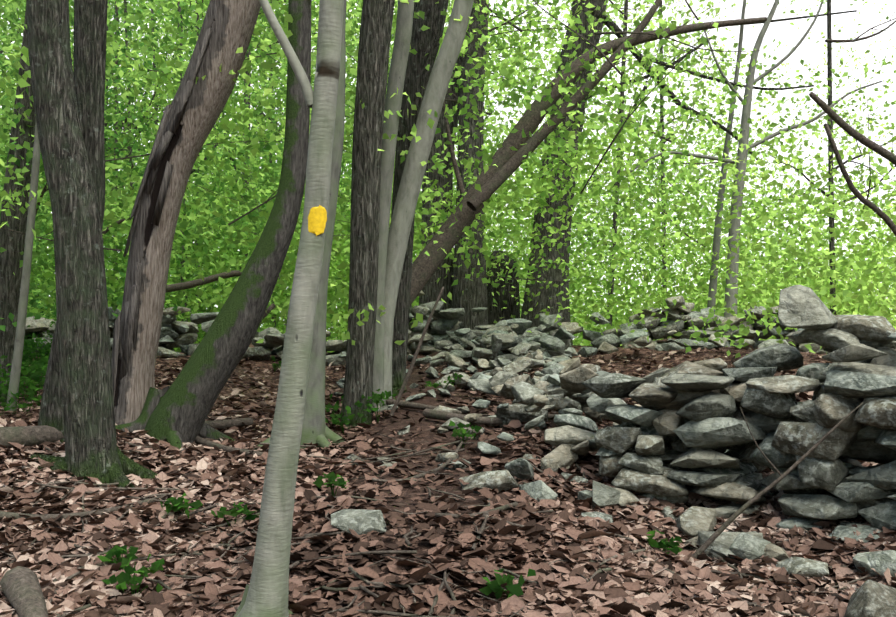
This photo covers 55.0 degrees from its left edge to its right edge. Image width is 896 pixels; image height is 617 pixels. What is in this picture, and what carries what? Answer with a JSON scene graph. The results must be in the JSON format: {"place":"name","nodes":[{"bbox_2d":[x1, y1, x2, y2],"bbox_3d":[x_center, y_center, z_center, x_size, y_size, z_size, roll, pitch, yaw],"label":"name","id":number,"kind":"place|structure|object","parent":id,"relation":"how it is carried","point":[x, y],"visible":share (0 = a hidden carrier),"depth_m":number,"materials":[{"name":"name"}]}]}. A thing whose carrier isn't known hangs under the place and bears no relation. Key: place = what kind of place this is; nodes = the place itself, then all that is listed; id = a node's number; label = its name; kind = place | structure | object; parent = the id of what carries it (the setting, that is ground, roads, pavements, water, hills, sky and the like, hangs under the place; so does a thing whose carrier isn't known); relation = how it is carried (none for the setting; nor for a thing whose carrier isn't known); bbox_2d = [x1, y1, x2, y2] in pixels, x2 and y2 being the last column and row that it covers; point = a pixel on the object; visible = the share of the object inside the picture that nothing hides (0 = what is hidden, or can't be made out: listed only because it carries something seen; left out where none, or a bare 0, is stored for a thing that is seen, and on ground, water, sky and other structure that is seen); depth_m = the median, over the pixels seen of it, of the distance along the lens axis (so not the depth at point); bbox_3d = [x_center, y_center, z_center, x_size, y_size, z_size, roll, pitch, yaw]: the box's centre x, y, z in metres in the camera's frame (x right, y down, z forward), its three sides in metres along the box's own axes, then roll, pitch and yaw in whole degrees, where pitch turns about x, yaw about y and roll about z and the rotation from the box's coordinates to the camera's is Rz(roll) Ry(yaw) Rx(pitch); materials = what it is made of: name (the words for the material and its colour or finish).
{"place":"outdoors","nodes":[
{"label":"outdoors","id":0,"kind":"place"},
{"bbox_2d":[0,338,895,616],"bbox_3d":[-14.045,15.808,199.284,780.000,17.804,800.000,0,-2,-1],"label":"ground","id":1,"kind":"structure","parent":0,"point":[401,422],"depth_m":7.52,"materials":[{"name":"brown plant"}]},
{"bbox_2d":[0,6,35,402],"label":"tree","id":2,"kind":"object","parent":1,"relation":"on","point":[12,243],"visible":0.4,"depth_m":10.07,"materials":[{"name":"brown plant"}]},
{"bbox_2d":[6,122,40,414],"bbox_3d":[-4.199,-2.369,8.801,0.648,7.584,0.118,-1,-2,18],"label":"sapling","id":3,"kind":"object","parent":1,"relation":"on","point":[20,330],"visible":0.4,"depth_m":8.73,"materials":[{"name":"grey plant"}]},
{"bbox_2d":[38,0,107,443],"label":"oak tree","id":4,"kind":"object","parent":1,"relation":"on","point":[90,36],"visible":0.42,"depth_m":6.45,"materials":[{"name":"brown plant"}]},
{"bbox_2d":[26,0,156,493],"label":"tree trunk","id":5,"kind":"object","parent":1,"relation":"on","point":[92,449],"visible":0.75,"depth_m":5.75,"materials":[{"name":"brown plant"}]},
{"bbox_2d":[111,0,260,424],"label":"dead snag","id":6,"kind":"object","parent":1,"relation":"on","point":[192,112],"visible":0.81,"depth_m":7.53,"materials":[{"name":"brown wood"}]},
{"bbox_2d":[116,0,310,452],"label":"leaning mossy tree","id":7,"kind":"object","parent":1,"relation":"on","point":[178,410],"visible":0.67,"depth_m":7.20,"materials":[{"name":"brown plant"}]},
{"bbox_2d":[233,0,343,616],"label":"tree trunk","id":8,"kind":"object","parent":1,"relation":"on","point":[266,592],"visible":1,"depth_m":3.27,"materials":[{"name":"grey plant"}]},
{"bbox_2d":[308,205,326,235],"bbox_3d":[-0.495,-0.335,3.272,0.075,0.118,0.020,1,-2,-18],"label":"trail marker","id":9,"kind":"object","parent":8,"relation":"attached to","point":[317,218],"visible":1,"depth_m":3.27,"materials":[{"name":"yellow paint"}]},
{"bbox_2d":[254,0,348,450],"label":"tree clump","id":10,"kind":"object","parent":1,"relation":"on","point":[315,429],"visible":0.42,"depth_m":7.32,"materials":[{"name":"grey plant"}]},
{"bbox_2d":[0,311,682,598],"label":"understorey","id":11,"kind":"object","parent":1,"relation":"on","point":[36,368],"visible":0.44,"depth_m":5.08,"materials":[{"name":"green plant"}]},
{"bbox_2d":[340,0,394,428],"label":"tree","id":12,"kind":"object","parent":1,"relation":"on","point":[374,45],"visible":0.75,"depth_m":7.89,"materials":[{"name":"brown plant"}]},
{"bbox_2d":[372,0,414,412],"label":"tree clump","id":13,"kind":"object","parent":1,"relation":"on","point":[401,49],"visible":0.48,"depth_m":8.37,"materials":[{"name":"grey plant"}]},
{"bbox_2d":[391,0,448,396],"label":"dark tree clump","id":14,"kind":"object","parent":1,"relation":"on","point":[422,44],"visible":0.42,"depth_m":8.90,"materials":[{"name":"brown plant"}]},
{"bbox_2d":[384,0,473,406],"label":"pale leaning tree","id":15,"kind":"object","parent":1,"relation":"on","point":[420,150],"visible":0.69,"depth_m":8.48,"materials":[{"name":"grey plant"}]},
{"bbox_2d":[0,215,874,616],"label":"fallen branches","id":16,"kind":"object","parent":1,"relation":"on","point":[20,589],"visible":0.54,"depth_m":4.59,"materials":[{"name":"brown wood"}]},
{"bbox_2d":[419,7,462,319],"bbox_3d":[0.141,-5.599,14.586,1.513,13.247,0.834,-1,-2,30],"label":"ridge tree","id":17,"kind":"object","parent":1,"relation":"on","point":[434,287],"visible":0.15,"depth_m":14.33,"materials":[{"name":"brown plant"}]},
{"bbox_2d":[0,0,895,357],"bbox_3d":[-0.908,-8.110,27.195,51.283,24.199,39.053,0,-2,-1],"label":"background foliage","id":18,"kind":"object","parent":1,"relation":"on","point":[814,272],"visible":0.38,"depth_m":15.33,"materials":[{"name":"green plant"}]},
{"bbox_2d":[0,0,895,343],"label":"tree leaves","id":19,"kind":"object","parent":1,"relation":"on","point":[832,242],"visible":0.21,"depth_m":21.25,"materials":[{"name":"green plant"}]},
{"bbox_2d":[25,285,895,576],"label":"dry stone wall","id":20,"kind":"structure","parent":1,"relation":"on","point":[673,431],"depth_m":5.35,"materials":[{"name":"grey stone"}]},
{"bbox_2d":[452,0,488,329],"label":"ridge tree","id":21,"kind":"object","parent":1,"relation":"on","point":[469,298],"visible":0.33,"depth_m":13.98,"materials":[{"name":"brown plant"}]},
{"bbox_2d":[486,250,519,324],"bbox_3d":[0.975,0.019,15.584,0.897,2.134,0.862,0,-2,-1],"label":"tree stump","id":22,"kind":"object","parent":1,"relation":"on","point":[496,311],"visible":0.42,"depth_m":15.31,"materials":[{"name":"brown plant"}]},
{"bbox_2d":[410,0,766,305],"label":"leaning dead tree","id":23,"kind":"object","parent":1,"relation":"on","point":[507,161],"visible":0.79,"depth_m":9.94,"materials":[{"name":"brown wood"}]},
{"bbox_2d":[331,354,895,616],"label":"loose stones","id":24,"kind":"object","parent":1,"relation":"on","point":[869,598],"visible":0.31,"depth_m":4.94,"materials":[{"name":"grey stone"}]},
{"bbox_2d":[521,0,856,345],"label":"ridge tree","id":25,"kind":"object","parent":1,"relation":"on","point":[543,300],"visible":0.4,"depth_m":14.51,"materials":[{"name":"brown plant"}]},
{"bbox_2d":[706,0,746,342],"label":"slim tree","id":26,"kind":"object","parent":1,"relation":"on","point":[715,248],"visible":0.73,"depth_m":14.62,"materials":[{"name":"grey plant"}]},
{"bbox_2d":[627,0,882,317],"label":"slim tree","id":27,"kind":"object","parent":1,"relation":"on","point":[731,299],"visible":0.69,"depth_m":14.03,"materials":[{"name":"grey plant"}]},
{"bbox_2d":[809,92,895,235],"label":"tree branch","id":28,"kind":"object","parent":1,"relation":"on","point":[835,117],"visible":1,"depth_m":9.05,"materials":[{"name":"brown wood"}]},
{"bbox_2d":[0,0,895,339],"bbox_3d":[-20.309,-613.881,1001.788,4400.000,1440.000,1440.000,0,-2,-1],"label":"sky","id":29,"kind":"structure","parent":0,"point":[788,36],"depth_m":489.62,"materials":[{"name":"white"}]},
{"bbox_2d":[1,0,895,362],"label":"tree leaves","id":30,"kind":"object","parent":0,"point":[599,34],"visible":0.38,"depth_m":10.76,"materials":[{"name":"green plant"}]}
]}

